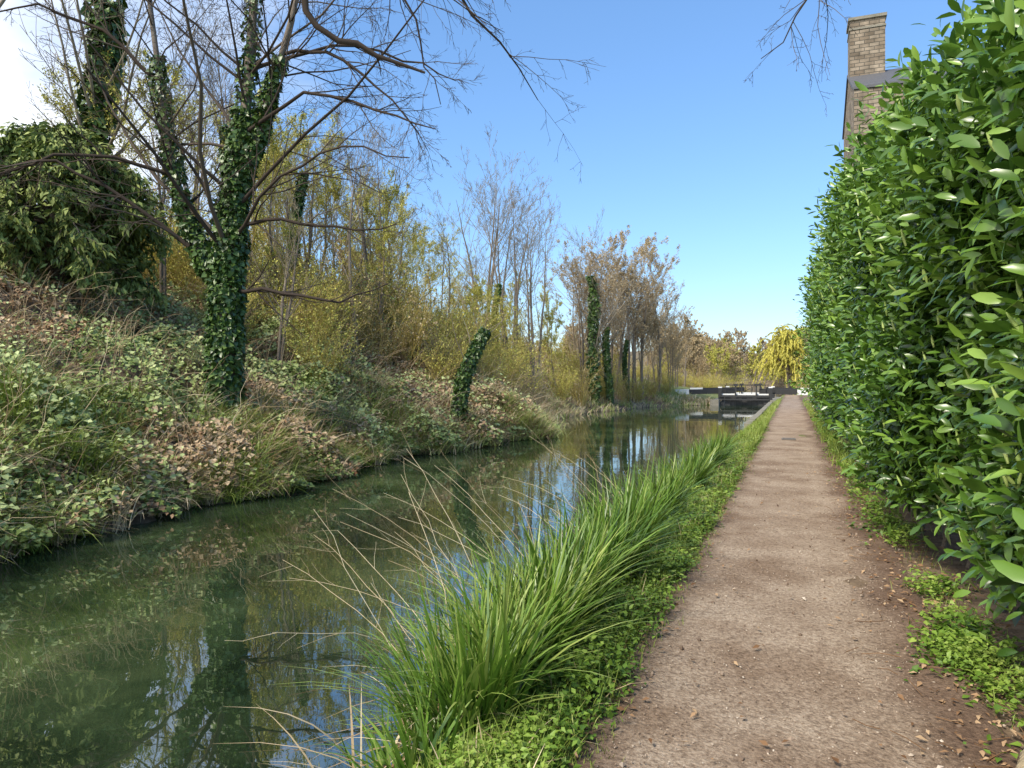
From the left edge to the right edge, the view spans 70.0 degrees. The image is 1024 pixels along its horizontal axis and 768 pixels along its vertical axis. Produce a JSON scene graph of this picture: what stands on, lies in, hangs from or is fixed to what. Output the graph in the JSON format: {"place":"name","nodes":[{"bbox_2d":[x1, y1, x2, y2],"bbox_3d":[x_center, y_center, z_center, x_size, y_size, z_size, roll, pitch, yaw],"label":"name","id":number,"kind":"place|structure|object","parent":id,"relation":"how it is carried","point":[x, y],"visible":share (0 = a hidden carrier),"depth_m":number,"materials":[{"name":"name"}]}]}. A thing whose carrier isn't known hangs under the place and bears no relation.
{"place":"outdoors","nodes":[
{"label":"outdoors","id":0,"kind":"place"},
{"bbox_2d":[0,394,777,767],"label":"canal water","id":1,"kind":"structure","parent":0,"point":[116,650],"depth_m":6.94,"materials":[{"name":"green liquid"}]},
{"bbox_2d":[0,0,1005,352],"label":"sky","id":2,"kind":"structure","parent":0,"point":[669,137],"materials":[{"name":"blue"}]},
{"bbox_2d":[0,282,1023,767],"bbox_3d":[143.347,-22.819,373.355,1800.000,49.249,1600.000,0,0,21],"label":"ground","id":3,"kind":"structure","parent":0,"point":[956,564],"depth_m":10.64,"materials":[{"name":"brown soil"}]},
{"bbox_2d":[0,117,181,316],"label":"yew tree","id":4,"kind":"object","parent":3,"relation":"on","point":[54,224],"visible":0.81,"depth_m":17.49,"materials":[{"name":"green plant"}]},
{"bbox_2d":[32,37,153,169],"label":"budding willow tree","id":5,"kind":"object","parent":3,"relation":"on","point":[64,105],"visible":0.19,"depth_m":25.56,"materials":[{"name":"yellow plant"}]},
{"bbox_2d":[18,0,203,208],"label":"ivy clad tree","id":6,"kind":"object","parent":3,"relation":"on","point":[119,56],"visible":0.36,"depth_m":21.73,"materials":[{"name":"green plant"}]},
{"bbox_2d":[73,49,225,294],"bbox_3d":[-10.853,-6.136,22.687,3.963,8.702,5.412,0,0,-20],"label":"budding willow tree","id":7,"kind":"object","parent":3,"relation":"on","point":[162,269],"visible":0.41,"depth_m":21.76,"materials":[{"name":"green plant"}]},
{"bbox_2d":[141,91,211,187],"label":"bare tree","id":8,"kind":"object","parent":3,"relation":"on","point":[176,132],"visible":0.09,"depth_m":37.32,"materials":[{"name":"brown plant"}]},
{"bbox_2d":[118,11,241,272],"bbox_3d":[-12.719,-8.669,28.193,4.484,11.494,6.497,0,0,38],"label":"bare tree","id":9,"kind":"object","parent":3,"relation":"on","point":[195,183],"visible":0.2,"depth_m":28.65,"materials":[{"name":"brown plant"}]},
{"bbox_2d":[177,0,283,165],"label":"bare tree","id":10,"kind":"object","parent":3,"relation":"on","point":[215,56],"visible":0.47,"depth_m":25.00,"materials":[{"name":"brown plant"}]},
{"bbox_2d":[0,0,484,415],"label":"ivy clad tree","id":11,"kind":"object","parent":3,"relation":"on","point":[220,265],"visible":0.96,"depth_m":15.70,"materials":[{"name":"green plant"}]},
{"bbox_2d":[182,77,328,250],"bbox_3d":[-11.975,-8.559,32.453,6.245,10.041,4.572,0,0,25],"label":"budding willow tree","id":12,"kind":"object","parent":3,"relation":"on","point":[216,158],"visible":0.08,"depth_m":32.16,"materials":[{"name":"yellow plant"}]},
{"bbox_2d":[176,45,339,316],"bbox_3d":[-8.352,-6.099,22.935,4.998,9.833,3.607,0,0,19],"label":"ivy clad tree","id":13,"kind":"object","parent":3,"relation":"on","point":[220,150],"visible":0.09,"depth_m":23.23,"materials":[{"name":"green plant"}]},
{"bbox_2d":[208,93,309,277],"bbox_3d":[-8.320,-5.606,24.235,3.237,8.107,2.911,0,0,42],"label":"budding willow tree","id":14,"kind":"object","parent":3,"relation":"on","point":[274,152],"visible":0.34,"depth_m":24.31,"materials":[{"name":"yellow plant"}]},
{"bbox_2d":[212,89,312,267],"bbox_3d":[-9.860,-7.063,28.465,3.327,9.266,3.700,0,0,16],"label":"budding willow tree","id":15,"kind":"object","parent":3,"relation":"on","point":[255,197],"visible":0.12,"depth_m":28.69,"materials":[{"name":"yellow plant"}]},
{"bbox_2d":[0,265,559,554],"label":"bramble and ivy groundcover","id":16,"kind":"object","parent":3,"relation":"on","point":[167,508],"visible":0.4,"depth_m":14.74,"materials":[{"name":"green plant"}]},
{"bbox_2d":[249,133,312,258],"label":"budding willow tree","id":17,"kind":"object","parent":3,"relation":"on","point":[273,207],"visible":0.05,"depth_m":38.09,"materials":[{"name":"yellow plant"}]},
{"bbox_2d":[0,237,573,536],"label":"bramble canes","id":18,"kind":"object","parent":3,"relation":"on","point":[118,350],"visible":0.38,"depth_m":14.94,"materials":[{"name":"plant"}]},
{"bbox_2d":[250,165,328,371],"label":"bare tree","id":19,"kind":"object","parent":3,"relation":"on","point":[282,338],"visible":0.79,"depth_m":20.88,"materials":[{"name":"brown plant"}]},
{"bbox_2d":[249,107,336,278],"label":"budding willow tree","id":20,"kind":"object","parent":3,"relation":"on","point":[289,195],"visible":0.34,"depth_m":27.04,"materials":[{"name":"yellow plant"}]},
{"bbox_2d":[256,117,343,288],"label":"ivy clad tree","id":21,"kind":"object","parent":3,"relation":"on","point":[301,199],"visible":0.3,"depth_m":26.20,"materials":[{"name":"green plant"}]},
{"bbox_2d":[268,155,331,271],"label":"bare tree","id":22,"kind":"object","parent":3,"relation":"on","point":[309,213],"visible":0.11,"depth_m":32.96,"materials":[{"name":"brown plant"}]},
{"bbox_2d":[265,108,354,273],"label":"bare tree","id":23,"kind":"object","parent":3,"relation":"on","point":[311,242],"visible":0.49,"depth_m":28.86,"materials":[{"name":"brown plant"}]},
{"bbox_2d":[293,113,381,303],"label":"budding willow tree","id":24,"kind":"object","parent":3,"relation":"on","point":[321,195],"visible":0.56,"depth_m":30.84,"materials":[{"name":"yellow plant"}]},
{"bbox_2d":[328,173,359,272],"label":"bare tree","id":25,"kind":"object","parent":3,"relation":"on","point":[341,225],"visible":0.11,"depth_m":42.53,"materials":[{"name":"brown plant"}]},
{"bbox_2d":[307,145,405,283],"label":"budding willow tree","id":26,"kind":"object","parent":3,"relation":"on","point":[360,262],"visible":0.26,"depth_m":36.65,"materials":[{"name":"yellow plant"}]},
{"bbox_2d":[0,257,713,564],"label":"bank grass","id":27,"kind":"structure","parent":3,"relation":"on","point":[244,489],"depth_m":13.71,"materials":[{"name":"green plant"}]},
{"bbox_2d":[313,84,403,354],"bbox_3d":[-5.971,-5.649,26.733,2.810,10.219,3.925,0,0,36],"label":"bare tree","id":28,"kind":"object","parent":3,"relation":"on","point":[349,239],"visible":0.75,"depth_m":26.36,"materials":[{"name":"brown plant"}]},
{"bbox_2d":[329,177,391,278],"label":"budding willow tree","id":29,"kind":"object","parent":3,"relation":"on","point":[337,231],"visible":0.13,"depth_m":38.80,"materials":[{"name":"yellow plant"}]},
{"bbox_2d":[315,87,432,330],"bbox_3d":[-5.148,-6.902,29.282,5.940,10.508,4.100,0,0,36],"label":"bare tree","id":30,"kind":"object","parent":3,"relation":"on","point":[363,238],"visible":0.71,"depth_m":29.28,"materials":[{"name":"brown plant"}]},
{"bbox_2d":[327,182,434,316],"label":"budding willow tree","id":31,"kind":"object","parent":3,"relation":"on","point":[407,213],"visible":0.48,"depth_m":32.15,"materials":[{"name":"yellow plant"}]},
{"bbox_2d":[351,230,420,289],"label":"budding willow tree","id":32,"kind":"object","parent":3,"relation":"on","point":[381,257],"visible":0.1,"depth_m":48.13,"materials":[{"name":"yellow plant"}]},
{"bbox_2d":[355,168,431,340],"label":"budding willow tree","id":33,"kind":"object","parent":3,"relation":"on","point":[388,198],"visible":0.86,"depth_m":27.61,"materials":[{"name":"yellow plant"}]},
{"bbox_2d":[381,217,418,292],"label":"bare tree","id":34,"kind":"object","parent":3,"relation":"on","point":[400,250],"visible":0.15,"depth_m":47.24,"materials":[{"name":"brown plant"}]},
{"bbox_2d":[381,216,423,293],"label":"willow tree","id":35,"kind":"object","parent":3,"relation":"on","point":[398,257],"visible":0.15,"depth_m":37.90,"materials":[{"name":"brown plant"}]},
{"bbox_2d":[0,148,805,435],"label":"willow thicket","id":36,"kind":"object","parent":3,"relation":"on","point":[568,371],"visible":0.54,"depth_m":26.92,"materials":[{"name":"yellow plant"}]},
{"bbox_2d":[395,222,445,325],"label":"budding willow tree","id":37,"kind":"object","parent":3,"relation":"on","point":[441,272],"visible":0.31,"depth_m":43.31,"materials":[{"name":"yellow plant"}]},
{"bbox_2d":[45,200,810,391],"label":"distant trees","id":38,"kind":"object","parent":3,"relation":"on","point":[721,355],"visible":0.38,"depth_m":113.39,"materials":[{"name":"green plant"}]},
{"bbox_2d":[225,422,630,690],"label":"dry stalks","id":39,"kind":"object","parent":3,"relation":"on","point":[485,502],"visible":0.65,"depth_m":5.38,"materials":[{"name":"plant"}]},
{"bbox_2d":[386,223,475,320],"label":"budding willow tree","id":40,"kind":"object","parent":3,"relation":"on","point":[434,250],"visible":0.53,"depth_m":37.65,"materials":[{"name":"yellow plant"}]},
{"bbox_2d":[422,191,475,336],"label":"bare tree","id":41,"kind":"object","parent":3,"relation":"on","point":[442,247],"visible":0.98,"depth_m":32.59,"materials":[{"name":"brown plant"}]},
{"bbox_2d":[301,0,604,181],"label":"overhanging tree","id":42,"kind":"object","parent":3,"relation":"on","point":[316,25],"visible":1,"depth_m":8.26,"materials":[{"name":"brown plant"}]},
{"bbox_2d":[441,265,473,316],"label":"budding willow tree","id":43,"kind":"object","parent":3,"relation":"on","point":[459,287],"visible":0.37,"depth_m":51.49,"materials":[{"name":"yellow plant"}]},
{"bbox_2d":[448,226,495,316],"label":"bare tree","id":44,"kind":"object","parent":3,"relation":"on","point":[475,274],"visible":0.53,"depth_m":48.30,"materials":[{"name":"brown plant"}]},
{"bbox_2d":[193,423,752,767],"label":"reed bed","id":45,"kind":"object","parent":3,"relation":"on","point":[508,632],"visible":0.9,"depth_m":3.87,"materials":[{"name":"green plant"}]},
{"bbox_2d":[452,274,498,361],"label":"budding willow tree","id":46,"kind":"object","parent":3,"relation":"on","point":[477,290],"visible":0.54,"depth_m":35.57,"materials":[{"name":"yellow plant"}]},
{"bbox_2d":[412,123,545,328],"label":"bare tree","id":47,"kind":"object","parent":3,"relation":"on","point":[492,233],"visible":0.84,"depth_m":45.71,"materials":[{"name":"brown plant"}]},
{"bbox_2d":[449,309,508,421],"bbox_3d":[-1.159,-0.660,23.560,1.488,4.097,1.689,0,0,43],"label":"ivy covered stump","id":48,"kind":"object","parent":3,"relation":"on","point":[478,343],"visible":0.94,"depth_m":23.43,"materials":[{"name":"green plant"}]},
{"bbox_2d":[463,278,505,360],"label":"budding willow tree","id":49,"kind":"object","parent":3,"relation":"on","point":[493,304],"visible":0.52,"depth_m":39.54,"materials":[{"name":"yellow plant"}]},
{"bbox_2d":[463,249,518,360],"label":"ivy clad tree","id":50,"kind":"object","parent":3,"relation":"on","point":[499,287],"visible":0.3,"depth_m":43.70,"materials":[{"name":"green plant"}]},
{"bbox_2d":[484,291,531,359],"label":"budding willow tree","id":51,"kind":"object","parent":3,"relation":"on","point":[508,315],"visible":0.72,"depth_m":41.79,"materials":[{"name":"yellow plant"}]},
{"bbox_2d":[460,155,557,358],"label":"bare tree","id":52,"kind":"object","parent":3,"relation":"on","point":[517,288],"visible":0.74,"depth_m":45.99,"materials":[{"name":"brown plant"}]},
{"bbox_2d":[475,179,548,357],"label":"bare tree","id":53,"kind":"object","parent":3,"relation":"on","point":[517,243],"visible":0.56,"depth_m":48.28,"materials":[{"name":"brown plant"}]},
{"bbox_2d":[504,270,533,333],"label":"budding willow tree","id":54,"kind":"object","parent":3,"relation":"on","point":[511,293],"visible":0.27,"depth_m":52.95,"materials":[{"name":"yellow plant"}]},
{"bbox_2d":[486,176,582,386],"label":"bare tree","id":55,"kind":"object","parent":3,"relation":"on","point":[530,319],"visible":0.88,"depth_m":46.24,"materials":[{"name":"brown plant"}]},
{"bbox_2d":[523,286,562,376],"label":"budding willow tree","id":56,"kind":"object","parent":3,"relation":"on","point":[547,301],"visible":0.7,"depth_m":55.59,"materials":[{"name":"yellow plant"}]},
{"bbox_2d":[535,305,564,385],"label":"budding willow tree","id":57,"kind":"object","parent":3,"relation":"on","point":[549,319],"visible":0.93,"depth_m":49.66,"materials":[{"name":"yellow plant"}]},
{"bbox_2d":[538,245,621,380],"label":"alder tree","id":58,"kind":"object","parent":3,"relation":"on","point":[573,317],"visible":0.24,"depth_m":59.99,"materials":[{"name":"brown plant"}]},
{"bbox_2d":[544,233,635,394],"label":"alder tree","id":59,"kind":"object","parent":3,"relation":"on","point":[580,315],"visible":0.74,"depth_m":53.17,"materials":[{"name":"brown plant"}]},
{"bbox_2d":[555,208,647,405],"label":"ivy clad tree","id":60,"kind":"object","parent":3,"relation":"on","point":[594,312],"visible":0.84,"depth_m":51.58,"materials":[{"name":"green plant"}]},
{"bbox_2d":[581,285,627,406],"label":"ivy clad tree","id":61,"kind":"object","parent":3,"relation":"on","point":[606,359],"visible":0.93,"depth_m":52.09,"materials":[{"name":"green plant"}]},
{"bbox_2d":[562,226,656,390],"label":"alder tree","id":62,"kind":"object","parent":3,"relation":"on","point":[597,266],"visible":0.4,"depth_m":57.50,"materials":[{"name":"brown plant"}]},
{"bbox_2d":[579,225,651,347],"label":"alder tree","id":63,"kind":"object","parent":3,"relation":"on","point":[622,233],"visible":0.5,"depth_m":54.93,"materials":[{"name":"brown plant"}]},
{"bbox_2d":[598,258,637,374],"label":"alder tree","id":64,"kind":"object","parent":3,"relation":"on","point":[613,306],"visible":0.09,"depth_m":66.81,"materials":[{"name":"brown plant"}]},
{"bbox_2d":[612,315,640,404],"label":"ivy clad tree","id":65,"kind":"object","parent":3,"relation":"on","point":[624,359],"visible":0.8,"depth_m":56.29,"materials":[{"name":"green plant"}]},
{"bbox_2d":[585,234,677,400],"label":"alder tree","id":66,"kind":"object","parent":3,"relation":"on","point":[644,288],"visible":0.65,"depth_m":58.02,"materials":[{"name":"brown plant"}]},
{"bbox_2d":[615,242,669,389],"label":"alder tree","id":67,"kind":"object","parent":3,"relation":"on","point":[635,352],"visible":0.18,"depth_m":62.74,"materials":[{"name":"brown plant"}]},
{"bbox_2d":[617,232,680,400],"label":"alder tree","id":68,"kind":"object","parent":3,"relation":"on","point":[650,321],"visible":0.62,"depth_m":60.44,"materials":[{"name":"brown plant"}]},
{"bbox_2d":[640,299,668,380],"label":"alder tree","id":69,"kind":"object","parent":3,"relation":"on","point":[655,360],"visible":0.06,"depth_m":75.60,"materials":[{"name":"brown plant"}]},
{"bbox_2d":[628,251,684,390],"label":"alder tree","id":70,"kind":"object","parent":3,"relation":"on","point":[666,320],"visible":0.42,"depth_m":63.07,"materials":[{"name":"brown plant"}]},
{"bbox_2d":[636,288,682,382],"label":"alder tree","id":71,"kind":"object","parent":3,"relation":"on","point":[662,309],"visible":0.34,"depth_m":70.40,"materials":[{"name":"brown plant"}]},
{"bbox_2d":[654,305,696,388],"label":"alder tree","id":72,"kind":"object","parent":3,"relation":"on","point":[674,345],"visible":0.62,"depth_m":66.98,"materials":[{"name":"brown plant"}]},
{"bbox_2d":[665,322,692,386],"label":"alder tree","id":73,"kind":"object","parent":3,"relation":"on","point":[683,350],"visible":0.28,"depth_m":78.70,"materials":[{"name":"brown plant"}]},
{"bbox_2d":[407,398,1021,767],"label":"verge grass","id":74,"kind":"structure","parent":3,"relation":"on","point":[765,417],"depth_m":4.47,"materials":[{"name":"green plant"}]},
{"bbox_2d":[412,417,1023,767],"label":"verge weeds","id":75,"kind":"object","parent":3,"relation":"on","point":[961,647],"visible":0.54,"depth_m":4.11,"materials":[{"name":"green plant"}]},
{"bbox_2d":[710,397,780,404],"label":"lock walls","id":76,"kind":"structure","parent":3,"relation":"on","point":[716,401],"depth_m":62.56,"materials":[{"name":"grey stone"}]},
{"bbox_2d":[720,380,792,396],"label":"stone bridge","id":77,"kind":"structure","parent":3,"relation":"on","point":[775,384],"depth_m":91.80,"materials":[{"name":"beige stone"}]},
{"bbox_2d":[744,402,772,425],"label":"coping stones","id":78,"kind":"object","parent":3,"relation":"on","point":[759,413],"visible":0.52,"depth_m":36.78,"materials":[{"name":"grey stone"}]},
{"bbox_2d":[752,323,810,394],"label":"weeping willow","id":79,"kind":"object","parent":3,"relation":"on","point":[783,343],"visible":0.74,"depth_m":86.02,"materials":[{"name":"yellow plant"}]},
{"bbox_2d":[568,447,1023,767],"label":"leaf litter","id":80,"kind":"object","parent":3,"relation":"on","point":[982,753],"visible":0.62,"depth_m":4.61,"materials":[{"name":"brown plant"}]},
{"bbox_2d":[573,395,1022,767],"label":"towpath","id":81,"kind":"structure","parent":3,"relation":"on","point":[707,724],"depth_m":4.20,"materials":[{"name":"beige gravel"}]},
{"bbox_2d":[578,442,1023,767],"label":"path pebbles","id":82,"kind":"object","parent":81,"relation":"on","point":[622,764],"visible":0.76,"depth_m":4.32,"materials":[{"name":"brown gravel"}]},
{"bbox_2d":[784,327,812,402],"bbox_3d":[12.758,-0.409,29.143,2.965,4.540,3.061,0,0,-30],"label":"green shrub","id":83,"kind":"object","parent":3,"relation":"on","point":[801,369],"visible":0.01,"depth_m":29.46,"materials":[{"name":"green plant"}]},
{"bbox_2d":[744,0,857,116],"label":"bare tree behind hedge","id":84,"kind":"object","parent":3,"relation":"on","point":[802,5],"visible":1,"depth_m":9.46,"materials":[{"name":"brown plant"}]},
{"bbox_2d":[790,321,819,417],"bbox_3d":[11.172,-0.302,25.756,2.817,4.313,2.908,0,0,23],"label":"green shrub","id":85,"kind":"object","parent":3,"relation":"on","point":[800,335],"visible":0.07,"depth_m":26.18,"materials":[{"name":"green plant"}]},
{"bbox_2d":[789,0,1023,662],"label":"laurel hedge","id":86,"kind":"object","parent":3,"relation":"on","point":[915,300],"visible":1,"depth_m":4.56,"materials":[{"name":"green plant"}]},
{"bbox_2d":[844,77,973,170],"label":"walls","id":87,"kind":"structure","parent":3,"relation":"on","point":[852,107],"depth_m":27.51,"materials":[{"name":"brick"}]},
{"bbox_2d":[842,60,974,139],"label":"roof","id":88,"kind":"structure","parent":87,"relation":"on","point":[871,80],"depth_m":28.51,"materials":[{"name":"stone"}]},
{"bbox_2d":[848,16,884,89],"bbox_3d":[14.593,-12.855,30.130,1.300,3.900,1.100,0,0,21],"label":"chimney stack","id":89,"kind":"object","parent":88,"relation":"on","point":[866,51],"visible":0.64,"depth_m":29.62,"materials":[{"name":"beige brick"}]},
{"bbox_2d":[846,12,886,42],"bbox_3d":[14.593,-14.670,30.123,1.420,0.510,1.220,0,0,21],"label":"chimney cap","id":90,"kind":"object","parent":89,"relation":"on","point":[869,16],"visible":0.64,"depth_m":29.59,"materials":[{"name":"beige stone"}]},
{"bbox_2d":[1016,750,1023,767],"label":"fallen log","id":91,"kind":"object","parent":3,"relation":"on","point":[1020,763],"visible":1,"depth_m":2.94,"materials":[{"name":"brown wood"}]},
{"bbox_2d":[675,384,807,404],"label":"lock gate","id":92,"kind":"structure","parent":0,"point":[762,397],"depth_m":63.25,"materials":[{"name":"black wood"}]},
{"bbox_2d":[690,384,811,402],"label":"lock gate","id":93,"kind":"structure","parent":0,"point":[742,389],"depth_m":70.74,"materials":[{"name":"wood"}]}
]}

